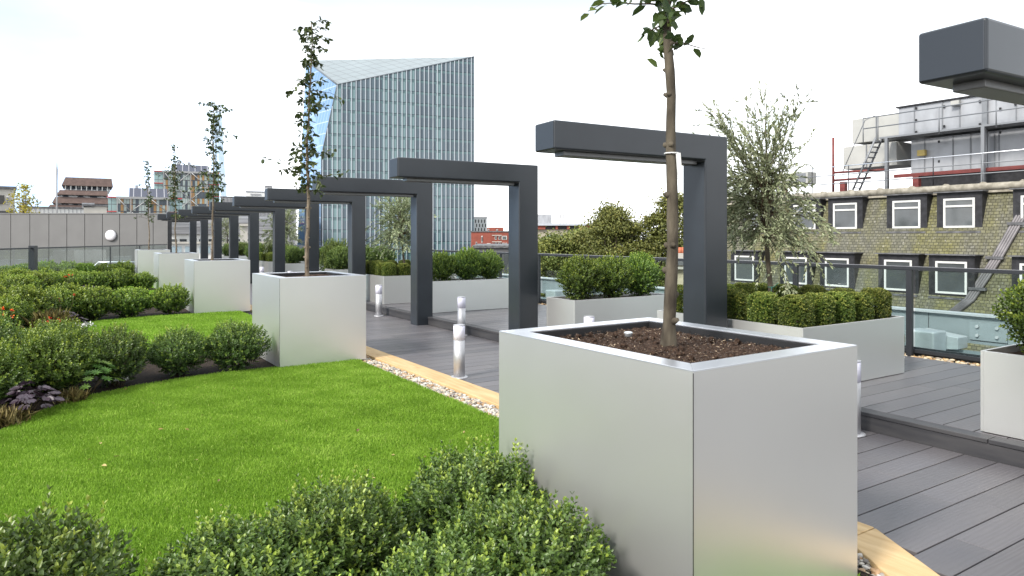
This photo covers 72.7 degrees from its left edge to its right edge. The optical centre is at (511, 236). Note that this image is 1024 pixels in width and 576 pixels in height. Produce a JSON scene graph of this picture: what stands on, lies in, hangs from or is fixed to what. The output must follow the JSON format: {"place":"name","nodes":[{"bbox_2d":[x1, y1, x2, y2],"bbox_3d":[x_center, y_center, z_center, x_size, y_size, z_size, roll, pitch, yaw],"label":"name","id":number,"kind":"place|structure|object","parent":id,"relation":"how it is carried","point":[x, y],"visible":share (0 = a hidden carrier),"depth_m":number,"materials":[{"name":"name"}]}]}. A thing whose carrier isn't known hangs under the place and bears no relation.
{"place":"outdoors","nodes":[
{"label":"outdoors","id":0,"kind":"place"},
{"bbox_2d":[107,185,181,212],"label":"diagrid block","id":1,"kind":"structure","parent":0,"point":[133,202],"depth_m":305.21,"materials":[{"name":"grey glass"}]},
{"bbox_2d":[153,162,218,209],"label":"diagrid block","id":2,"kind":"structure","parent":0,"point":[190,176],"depth_m":365.29,"materials":[{"name":"grey glass"}]},
{"bbox_2d":[172,216,272,258],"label":"vaulted roof building","id":3,"kind":"structure","parent":0,"point":[182,233],"depth_m":97.26,"materials":[{"name":"grey glass"}]},
{"bbox_2d":[297,56,473,262],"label":"glass tower","id":4,"kind":"structure","parent":0,"point":[380,118],"depth_m":219.59,"materials":[{"name":"blue glass"}]},
{"bbox_2d":[0,285,859,575],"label":"lawn ground","id":5,"kind":"structure","parent":0,"point":[408,466],"depth_m":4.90,"materials":[{"name":"plant"}]},
{"bbox_2d":[153,252,198,288],"bbox_3d":[-10.670,1.071,22.111,1.136,1.118,1.366,0,0,-33],"label":"steel planter","id":6,"kind":"object","parent":5,"relation":"on","point":[168,267],"visible":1,"depth_m":21.47,"materials":[{"name":"silver"}]},
{"bbox_2d":[163,144,196,252],"bbox_3d":[-10.619,-1.182,22.039,0.880,3.545,0.934,0,0,2],"label":"ironwood tree","id":7,"kind":"object","parent":6,"relation":"on","point":[173,179],"visible":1,"depth_m":22.04,"materials":[{"name":"green plant"}]},
{"bbox_2d":[184,258,249,313],"bbox_3d":[-6.605,1.071,15.574,1.136,1.118,1.366,0,0,-33],"label":"steel planter","id":8,"kind":"object","parent":5,"relation":"on","point":[217,285],"visible":1,"depth_m":15.01,"materials":[{"name":"silver"}]},
{"bbox_2d":[189,101,237,259],"bbox_3d":[-6.630,-1.222,15.514,1.054,3.625,0.810,0,0,-33],"label":"ironwood tree","id":9,"kind":"object","parent":8,"relation":"on","point":[213,131],"visible":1,"depth_m":15.53,"materials":[{"name":"green plant"}]},
{"bbox_2d":[499,317,856,575],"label":"steel planter","id":10,"kind":"object","parent":5,"relation":"on","point":[703,450],"visible":0.93,"depth_m":3.02,"materials":[{"name":"silver metal"}]},
{"bbox_2d":[580,0,705,346],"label":"ironwood tree","id":11,"kind":"object","parent":10,"relation":"on","point":[663,34],"visible":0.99,"depth_m":3.50,"materials":[{"name":"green plant"}]},
{"bbox_2d":[0,274,872,575],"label":"planting bed ground","id":12,"kind":"structure","parent":0,"point":[150,372],"depth_m":8.35,"materials":[{"name":"soil"}]},
{"bbox_2d":[0,339,38,408],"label":"box shrub","id":13,"kind":"object","parent":12,"relation":"on","point":[12,373],"visible":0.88,"depth_m":6.52,"materials":[{"name":"green plant"}]},
{"bbox_2d":[0,403,41,426],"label":"dry grass tuft","id":14,"kind":"object","parent":12,"relation":"on","point":[11,415],"visible":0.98,"depth_m":6.02,"materials":[{"name":"brown plant"}]},
{"bbox_2d":[2,284,62,327],"bbox_3d":[-8.738,1.274,12.530,1.096,0.843,1.075,0,0,43],"label":"box shrub","id":15,"kind":"object","parent":12,"relation":"on","point":[35,298],"visible":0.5,"depth_m":12.43,"materials":[{"name":"green plant"}]},
{"bbox_2d":[0,380,68,412],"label":"coral bells","id":16,"kind":"object","parent":12,"relation":"on","point":[27,395],"visible":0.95,"depth_m":6.34,"materials":[{"name":"purple plant"}]},
{"bbox_2d":[13,307,79,329],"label":"dry grass tuft","id":17,"kind":"object","parent":12,"relation":"on","point":[55,314],"visible":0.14,"depth_m":11.26,"materials":[{"name":"brown plant"}]},
{"bbox_2d":[4,323,103,398],"bbox_3d":[-4.721,1.299,7.156,0.926,0.823,0.951,0,0,-25],"label":"box shrub","id":18,"kind":"object","parent":12,"relation":"on","point":[42,352],"visible":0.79,"depth_m":7.00,"materials":[{"name":"green plant"}]},
{"bbox_2d":[13,317,97,385],"bbox_3d":[-5.094,1.303,7.780,0.980,0.842,0.925,0,0,18],"label":"box shrub","id":19,"kind":"object","parent":12,"relation":"on","point":[62,324],"visible":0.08,"depth_m":7.72,"materials":[{"name":"green plant"}]},
{"bbox_2d":[40,287,89,314],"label":"box shrub","id":20,"kind":"object","parent":12,"relation":"on","point":[67,296],"visible":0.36,"depth_m":13.18,"materials":[{"name":"green plant"}]},
{"bbox_2d":[0,485,146,575],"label":"box shrub","id":21,"kind":"object","parent":12,"relation":"on","point":[44,552],"visible":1,"depth_m":2.41,"materials":[{"name":"green plant"}]},
{"bbox_2d":[0,244,166,270],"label":"glass railing","id":22,"kind":"object","parent":12,"relation":"on","point":[32,258],"visible":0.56,"depth_m":21.82,"materials":[{"name":"grey"}]},
{"bbox_2d":[58,355,123,392],"bbox_3d":[-4.319,1.435,7.169,0.563,0.433,0.590,0,0,-19],"label":"fern","id":23,"kind":"object","parent":12,"relation":"on","point":[95,372],"visible":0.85,"depth_m":7.12,"materials":[{"name":"green plant"}]},
{"bbox_2d":[74,285,120,320],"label":"box shrub","id":24,"kind":"object","parent":12,"relation":"on","point":[101,303],"visible":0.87,"depth_m":13.55,"materials":[{"name":"green plant"}]},
{"bbox_2d":[79,322,150,387],"bbox_3d":[-4.391,1.327,7.677,0.789,0.781,0.836,0,0,-1],"label":"box shrub","id":25,"kind":"object","parent":12,"relation":"on","point":[130,350],"visible":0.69,"depth_m":7.59,"materials":[{"name":"green plant"}]},
{"bbox_2d":[102,267,137,290],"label":"box shrub","id":26,"kind":"object","parent":12,"relation":"on","point":[120,278],"visible":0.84,"depth_m":20.66,"materials":[{"name":"green plant"}]},
{"bbox_2d":[110,286,157,317],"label":"box shrub","id":27,"kind":"object","parent":12,"relation":"on","point":[135,303],"visible":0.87,"depth_m":14.10,"materials":[{"name":"green plant"}]},
{"bbox_2d":[135,249,169,274],"bbox_3d":[-14.280,1.071,27.642,1.136,1.118,1.366,0,0,-33],"label":"steel planter","id":28,"kind":"object","parent":12,"relation":"on","point":[143,259],"visible":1,"depth_m":26.95,"materials":[{"name":"silver"}]},
{"bbox_2d":[147,282,190,314],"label":"box shrub","id":29,"kind":"object","parent":12,"relation":"on","point":[169,297],"visible":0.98,"depth_m":14.53,"materials":[{"name":"green plant"}]},
{"bbox_2d":[143,323,215,376],"bbox_3d":[-3.950,1.351,8.258,0.775,0.662,0.778,0,0,42],"label":"box shrub","id":30,"kind":"object","parent":12,"relation":"on","point":[178,352],"visible":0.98,"depth_m":8.10,"materials":[{"name":"green plant"}]},
{"bbox_2d":[201,317,271,370],"bbox_3d":[-3.421,1.359,8.584,0.851,0.730,0.796,0,0,-1],"label":"box shrub","id":31,"kind":"object","parent":12,"relation":"on","point":[232,339],"visible":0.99,"depth_m":8.42,"materials":[{"name":"green plant"}]},
{"bbox_2d":[141,505,345,575],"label":"box shrub","id":32,"kind":"object","parent":12,"relation":"on","point":[200,554],"visible":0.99,"depth_m":2.60,"materials":[{"name":"green plant"}]},
{"bbox_2d":[252,271,365,366],"bbox_3d":[-2.797,1.071,9.530,1.136,1.118,1.366,0,0,-34],"label":"steel planter","id":33,"kind":"object","parent":12,"relation":"on","point":[317,317],"visible":0.96,"depth_m":8.98,"materials":[{"name":"silver metal"}]},
{"bbox_2d":[261,15,349,276],"bbox_3d":[-2.741,-1.228,9.417,1.127,3.636,0.872,0,0,2],"label":"ironwood tree","id":34,"kind":"object","parent":33,"relation":"on","point":[310,102],"visible":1,"depth_m":9.51,"materials":[{"name":"green plant"}]},
{"bbox_2d":[241,464,422,575],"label":"box shrub","id":35,"kind":"object","parent":12,"relation":"on","point":[361,527],"visible":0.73,"depth_m":2.88,"materials":[{"name":"green plant"}]},
{"bbox_2d":[372,509,542,575],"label":"box shrub","id":36,"kind":"object","parent":12,"relation":"on","point":[413,559],"visible":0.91,"depth_m":2.56,"materials":[{"name":"green plant"}]},
{"bbox_2d":[396,430,552,546],"bbox_3d":[-0.179,1.337,3.439,0.868,0.732,0.809,0,0,5],"label":"box shrub","id":37,"kind":"object","parent":12,"relation":"on","point":[432,494],"visible":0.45,"depth_m":3.34,"materials":[{"name":"green plant"}]},
{"bbox_2d":[418,481,616,575],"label":"box shrub","id":38,"kind":"object","parent":12,"relation":"on","point":[551,538],"visible":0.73,"depth_m":2.77,"materials":[{"name":"green plant"}]},
{"bbox_2d":[470,227,508,247],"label":"red brick building","id":39,"kind":"structure","parent":0,"point":[495,235],"depth_m":150.07,"materials":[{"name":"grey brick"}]},
{"bbox_2d":[0,0,1023,239],"label":"sky","id":40,"kind":"structure","parent":0,"point":[91,88],"materials":[{"name":"white"}]},
{"bbox_2d":[538,214,589,296],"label":"brick band building","id":41,"kind":"structure","parent":0,"point":[544,220],"depth_m":139.75,"materials":[{"name":"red stone"}]},
{"bbox_2d":[241,311,967,573],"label":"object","id":42,"kind":"structure","parent":0,"point":[249,312],"depth_m":7.65,"materials":[{"name":"black"}]},
{"bbox_2d":[250,304,939,575],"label":"timber kerb","id":43,"kind":"structure","parent":42,"relation":"on","point":[882,553],"depth_m":3.80,"materials":[{"name":"wood"}]},
{"bbox_2d":[361,356,884,575],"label":"lawn edge pebbles","id":44,"kind":"object","parent":42,"relation":"on","point":[494,411],"visible":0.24,"depth_m":7.28,"materials":[{"name":"gravel"}]},
{"bbox_2d":[247,243,1023,363],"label":"glass railing","id":45,"kind":"object","parent":42,"relation":"on","point":[910,349],"visible":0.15,"depth_m":8.80,"materials":[{"name":"grey"}]},
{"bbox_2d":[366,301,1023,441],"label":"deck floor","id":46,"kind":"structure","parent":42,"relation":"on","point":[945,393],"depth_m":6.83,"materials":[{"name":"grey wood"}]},
{"bbox_2d":[259,261,304,272],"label":"planter","id":47,"kind":"object","parent":46,"relation":"on","point":[267,266],"visible":0.12,"depth_m":24.40,"materials":[{"name":"metal"}]},
{"bbox_2d":[259,209,304,253],"bbox_3d":[-8.321,-0.245,25.412,1.648,2.413,1.847,0,0,-9],"label":"olive tree","id":48,"kind":"object","parent":47,"relation":"on","point":[289,232],"visible":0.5,"depth_m":25.38,"materials":[{"name":"green plant"}]},
{"bbox_2d":[325,269,347,272],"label":"planter","id":49,"kind":"object","parent":46,"relation":"on","point":[344,270],"visible":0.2,"depth_m":18.48,"materials":[{"name":"metal"}]},
{"bbox_2d":[324,245,347,269],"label":"planter bush","id":50,"kind":"object","parent":49,"relation":"in","point":[338,257],"visible":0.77,"depth_m":18.59,"materials":[{"name":"green plant"}]},
{"bbox_2d":[366,274,456,303],"bbox_3d":[-2.568,1.177,16.568,1.810,0.614,1.900,0,0,-33],"label":"planter","id":51,"kind":"object","parent":46,"relation":"on","point":[396,289],"visible":0.31,"depth_m":15.51,"materials":[{"name":"metal"}]},
{"bbox_2d":[366,196,436,262],"bbox_3d":[-2.659,-0.197,16.499,1.782,2.316,1.705,0,0,-33],"label":"olive tree","id":52,"kind":"object","parent":51,"relation":"on","point":[400,221],"visible":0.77,"depth_m":16.38,"materials":[{"name":"green plant"}]},
{"bbox_2d":[433,277,508,312],"bbox_3d":[-0.983,1.177,14.288,1.810,0.614,0.650,0,0,-33],"label":"planter","id":53,"kind":"object","parent":46,"relation":"on","point":[480,293],"visible":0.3,"depth_m":14.04,"materials":[{"name":"metal"}]},
{"bbox_2d":[433,250,456,280],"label":"planter bush","id":54,"kind":"object","parent":53,"relation":"in","point":[442,261],"visible":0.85,"depth_m":13.89,"materials":[{"name":"green plant"}]},
{"bbox_2d":[451,246,484,279],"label":"planter bush","id":55,"kind":"object","parent":53,"relation":"in","point":[469,266],"visible":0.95,"depth_m":14.13,"materials":[{"name":"green plant"}]},
{"bbox_2d":[478,249,505,278],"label":"planter bush","id":56,"kind":"object","parent":53,"relation":"in","point":[491,269],"visible":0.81,"depth_m":14.47,"materials":[{"name":"green plant"}]},
{"bbox_2d":[546,292,663,326],"bbox_3d":[1.448,1.177,10.269,1.840,0.614,0.660,0,0,-33],"label":"planter","id":57,"kind":"object","parent":46,"relation":"on","point":[561,310],"visible":0.41,"depth_m":9.90,"materials":[{"name":"metal"}]},
{"bbox_2d":[554,253,604,299],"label":"planter bush","id":58,"kind":"object","parent":57,"relation":"in","point":[577,277],"visible":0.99,"depth_m":9.84,"materials":[{"name":"green plant"}]},
{"bbox_2d":[595,252,636,297],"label":"planter bush","id":59,"kind":"object","parent":57,"relation":"in","point":[618,270],"visible":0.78,"depth_m":10.11,"materials":[{"name":"green plant"}]},
{"bbox_2d":[624,250,664,296],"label":"planter bush","id":60,"kind":"object","parent":57,"relation":"in","point":[642,269],"visible":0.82,"depth_m":10.38,"materials":[{"name":"green plant"}]},
{"bbox_2d":[657,310,903,380],"bbox_3d":[3.000,1.177,7.920,1.810,0.614,1.930,0,0,-33],"label":"planter","id":61,"kind":"object","parent":46,"relation":"on","point":[879,343],"visible":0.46,"depth_m":7.24,"materials":[{"name":"metal"}]},
{"bbox_2d":[727,288,748,320],"bbox_3d":[2.414,0.749,7.538,0.307,0.382,0.324,0,0,-30],"label":"hedge cube","id":62,"kind":"object","parent":61,"relation":"on","point":[736,304],"visible":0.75,"depth_m":7.42,"materials":[{"name":"green plant"}]},
{"bbox_2d":[746,291,779,324],"bbox_3d":[2.617,0.750,7.224,0.306,0.378,0.324,0,0,-36],"label":"hedge cube","id":63,"kind":"object","parent":61,"relation":"on","point":[760,306],"visible":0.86,"depth_m":7.13,"materials":[{"name":"green plant"}]},
{"bbox_2d":[690,80,841,295],"bbox_3d":[2.813,-0.424,7.885,1.620,2.772,1.532,0,0,7],"label":"olive tree","id":64,"kind":"object","parent":61,"relation":"on","point":[760,197],"visible":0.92,"depth_m":7.74,"materials":[{"name":"green plant"}]},
{"bbox_2d":[777,294,814,327],"bbox_3d":[2.821,0.752,6.910,0.307,0.374,0.324,0,0,-30],"label":"hedge cube","id":65,"kind":"object","parent":61,"relation":"on","point":[793,308],"visible":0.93,"depth_m":6.82,"materials":[{"name":"green plant"}]},
{"bbox_2d":[800,292,835,326],"bbox_3d":[3.112,0.751,7.103,0.307,0.376,0.324,0,0,-36],"label":"hedge cube","id":66,"kind":"object","parent":61,"relation":"on","point":[824,310],"visible":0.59,"depth_m":6.98,"materials":[{"name":"green plant"}]},
{"bbox_2d":[827,291,855,323],"bbox_3d":[3.408,0.752,7.291,0.307,0.374,0.324,0,0,-30],"label":"hedge cube","id":67,"kind":"object","parent":61,"relation":"on","point":[845,308],"visible":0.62,"depth_m":7.17,"materials":[{"name":"green plant"}]},
{"bbox_2d":[839,291,874,321],"bbox_3d":[3.702,0.762,7.482,0.306,0.354,0.324,0,0,-35],"label":"hedge cube","id":68,"kind":"object","parent":61,"relation":"on","point":[864,305],"visible":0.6,"depth_m":7.36,"materials":[{"name":"green plant"}]},
{"bbox_2d":[859,287,892,319],"bbox_3d":[3.994,0.747,7.675,0.306,0.385,0.324,0,0,-31],"label":"hedge cube","id":69,"kind":"object","parent":61,"relation":"on","point":[882,300],"visible":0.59,"depth_m":7.55,"materials":[{"name":"green plant"}]},
{"bbox_2d":[980,343,1023,439],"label":"planter","id":70,"kind":"object","parent":46,"relation":"on","point":[1002,390],"visible":1,"depth_m":5.21,"materials":[{"name":"metal"}]},
{"bbox_2d":[990,274,1023,352],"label":"planter bush","id":71,"kind":"object","parent":70,"relation":"in","point":[1014,316],"visible":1,"depth_m":5.31,"materials":[{"name":"green plant"}]},
{"bbox_2d":[366,302,1023,468],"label":"deck step","id":72,"kind":"object","parent":42,"relation":"on","point":[1010,452],"visible":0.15,"depth_m":5.51,"materials":[{"name":"grey wood"}]},
{"bbox_2d":[250,284,1023,575],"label":"deck floor","id":73,"kind":"structure","parent":0,"point":[940,512],"depth_m":4.52,"materials":[{"name":"grey wood"}]},
{"bbox_2d":[166,212,221,258],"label":"steel arch","id":74,"kind":"structure","parent":73,"relation":"on","point":[217,246],"depth_m":30.19,"materials":[{"name":"metal"}]},
{"bbox_2d":[178,209,238,258],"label":"steel arch","id":75,"kind":"structure","parent":73,"relation":"on","point":[233,236],"depth_m":27.30,"materials":[{"name":"metal"}]},
{"bbox_2d":[191,206,258,283],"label":"steel arch","id":76,"kind":"structure","parent":73,"relation":"on","point":[253,238],"depth_m":24.40,"materials":[{"name":"metal"}]},
{"bbox_2d":[209,202,284,272],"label":"steel arch","id":77,"kind":"structure","parent":73,"relation":"on","point":[278,240],"depth_m":21.52,"materials":[{"name":"metal"}]},
{"bbox_2d":[232,196,318,271],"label":"steel arch","id":78,"kind":"structure","parent":73,"relation":"on","point":[250,202],"depth_m":18.63,"materials":[{"name":"metal"}]},
{"bbox_2d":[265,188,365,274],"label":"steel arch","id":79,"kind":"structure","parent":73,"relation":"on","point":[356,234],"depth_m":15.75,"materials":[{"name":"metal"}]},
{"bbox_2d":[312,177,432,325],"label":"steel arch","id":80,"kind":"structure","parent":73,"relation":"on","point":[420,194],"depth_m":12.87,"materials":[{"name":"metal"}]},
{"bbox_2d":[451,324,467,378],"bbox_3d":[-0.616,1.331,8.121,0.210,0.617,0.210,0,0,-33],"label":"bollard light","id":81,"kind":"object","parent":73,"relation":"on","point":[459,348],"visible":1,"depth_m":8.06,"materials":[{"name":"metal"}]},
{"bbox_2d":[389,157,537,329],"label":"steel arch","id":82,"kind":"structure","parent":73,"relation":"on","point":[520,181],"depth_m":9.98,"materials":[{"name":"metal"}]},
{"bbox_2d":[535,120,726,327],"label":"steel arch","id":83,"kind":"structure","parent":73,"relation":"on","point":[704,161],"depth_m":7.09,"materials":[{"name":"metal"}]},
{"bbox_2d":[919,17,1023,105],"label":"steel arch","id":84,"kind":"structure","parent":73,"relation":"on","point":[982,58],"depth_m":3.41,"materials":[{"name":"metal"}]},
{"bbox_3d":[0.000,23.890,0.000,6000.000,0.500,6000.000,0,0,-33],"label":"ground","id":85,"kind":"structure","parent":0,"visible":0},
{"bbox_2d":[3,182,41,212],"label":"yellow tree","id":86,"kind":"object","parent":85,"relation":"on","point":[24,207],"visible":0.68,"depth_m":51.90,"materials":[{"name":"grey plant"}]},
{"bbox_2d":[49,177,112,212],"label":"stepped brick building","id":87,"kind":"structure","parent":85,"relation":"on","point":[76,192],"depth_m":420.03,"materials":[{"name":"brown"}]},
{"bbox_2d":[502,226,595,296],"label":"plane tree","id":88,"kind":"object","parent":85,"relation":"on","point":[554,243],"visible":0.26,"depth_m":64.58,"materials":[{"name":"green plant"}]},
{"bbox_2d":[560,198,664,286],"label":"plane tree","id":89,"kind":"object","parent":85,"relation":"on","point":[613,228],"visible":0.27,"depth_m":60.39,"materials":[{"name":"green plant"}]},
{"bbox_2d":[636,188,682,286],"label":"plane tree","id":90,"kind":"object","parent":85,"relation":"on","point":[657,240],"visible":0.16,"depth_m":59.25,"materials":[{"name":"green plant"}]},
{"bbox_2d":[727,179,1023,351],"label":"mansard building","id":91,"kind":"structure","parent":85,"relation":"on","point":[956,226],"depth_m":26.93,"materials":[{"name":"brick"}]},
{"bbox_2d":[728,250,764,283],"bbox_3d":[11.340,1.454,33.161,1.100,1.632,1.715,0,0,-33],"label":"dormer window","id":92,"kind":"structure","parent":91,"relation":"in","point":[739,272],"depth_m":32.88,"materials":[{"name":"glass"}]},
{"bbox_2d":[778,251,820,287],"bbox_3d":[12.832,1.454,30.857,1.100,1.632,1.729,0,0,-33],"label":"dormer window","id":93,"kind":"structure","parent":91,"relation":"in","point":[808,280],"depth_m":30.43,"materials":[{"name":"glass"}]},
{"bbox_2d":[817,252,863,290],"bbox_3d":[13.885,1.454,29.232,1.100,1.632,1.677,0,0,-33],"label":"dormer window","id":94,"kind":"structure","parent":91,"relation":"in","point":[837,277],"depth_m":28.88,"materials":[{"name":"glass"}]},
{"bbox_2d":[825,196,868,232],"bbox_3d":[14.535,-0.916,29.885,1.100,1.552,1.690,0,0,-33],"label":"dormer window","id":95,"kind":"structure","parent":91,"relation":"in","point":[843,212],"depth_m":29.56,"materials":[{"name":"grey paint"}]},
{"bbox_2d":[727,149,1023,192],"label":"roof edge railing","id":96,"kind":"object","parent":91,"relation":"on","point":[933,176],"visible":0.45,"depth_m":27.86,"materials":[{"name":"grey metal"}]},
{"bbox_2d":[875,253,927,296],"bbox_3d":[15.256,1.454,27.118,1.100,1.632,1.680,0,0,-33],"label":"dormer window","id":97,"kind":"structure","parent":91,"relation":"in","point":[890,280],"depth_m":26.87,"materials":[{"name":"grey paint"}]},
{"bbox_2d":[785,137,1023,193],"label":"red steel frame","id":98,"kind":"object","parent":91,"relation":"on","point":[915,183],"visible":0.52,"depth_m":28.67,"materials":[{"name":"metal"}]},
{"bbox_2d":[883,193,932,232],"bbox_3d":[15.930,-0.916,27.733,1.100,1.552,1.700,0,0,-33],"label":"dormer window","id":99,"kind":"structure","parent":91,"relation":"in","point":[912,210],"depth_m":27.41,"materials":[{"name":"grey paint"}]},
{"bbox_2d":[863,99,1023,188],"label":"roof walkway","id":100,"kind":"structure","parent":91,"relation":"on","point":[982,128],"depth_m":27.40,"materials":[{"name":"grey metal"}]},
{"bbox_2d":[925,254,983,299],"bbox_3d":[16.295,1.454,25.513,1.100,1.632,1.691,0,0,-33],"label":"dormer window","id":101,"kind":"structure","parent":91,"relation":"in","point":[940,283],"depth_m":25.25,"materials":[{"name":"grey paint"}]},
{"bbox_2d":[896,96,1023,186],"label":"air handling unit","id":102,"kind":"object","parent":91,"relation":"on","point":[997,139],"visible":0.63,"depth_m":27.79,"materials":[{"name":"grey metal"}]},
{"bbox_2d":[844,141,910,169],"bbox_3d":[16.538,-3.590,31.345,1.750,1.020,2.420,0,0,-33],"label":"roof duct","id":103,"kind":"object","parent":102,"relation":"attached to","point":[897,151],"visible":0.57,"depth_m":30.59,"materials":[{"name":"grey metal"}]},
{"bbox_2d":[852,114,910,144],"bbox_3d":[16.596,-4.760,31.072,1.550,1.080,2.100,0,0,-33],"label":"roof duct","id":104,"kind":"object","parent":102,"relation":"attached to","point":[870,134],"visible":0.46,"depth_m":30.73,"materials":[{"name":"grey metal"}]},
{"bbox_2d":[933,190,988,232],"bbox_3d":[16.974,-0.916,26.121,1.100,1.552,1.700,0,0,-33],"label":"dormer window","id":105,"kind":"structure","parent":91,"relation":"in","point":[955,209],"depth_m":25.83,"materials":[{"name":"grey paint"}]},
{"bbox_2d":[949,215,1023,311],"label":"pipe bundle","id":106,"kind":"object","parent":91,"relation":"attached to","point":[1003,246],"visible":0.82,"depth_m":24.41,"materials":[{"name":"metal"}]},
{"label":"terrace floor","id":107,"kind":"structure","parent":0,"visible":0},
{"bbox_2d":[0,213,171,269],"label":"panel wall","id":108,"kind":"structure","parent":107,"relation":"on","point":[21,230],"depth_m":34.00,"materials":[{"name":"grey metal"}]},
{"bbox_2d":[319,261,1021,354],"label":"gutter beam","id":109,"kind":"structure","parent":107,"relation":"on","point":[955,322],"depth_m":9.83,"materials":[{"name":"metal"}]},
{"bbox_2d":[905,321,1007,350],"bbox_3d":[5.851,1.400,9.553,0.750,0.480,1.370,0,0,-33],"label":"beam bracket","id":110,"kind":"object","parent":109,"relation":"attached to","point":[930,338],"visible":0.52,"depth_m":9.41,"materials":[{"name":"metal"}]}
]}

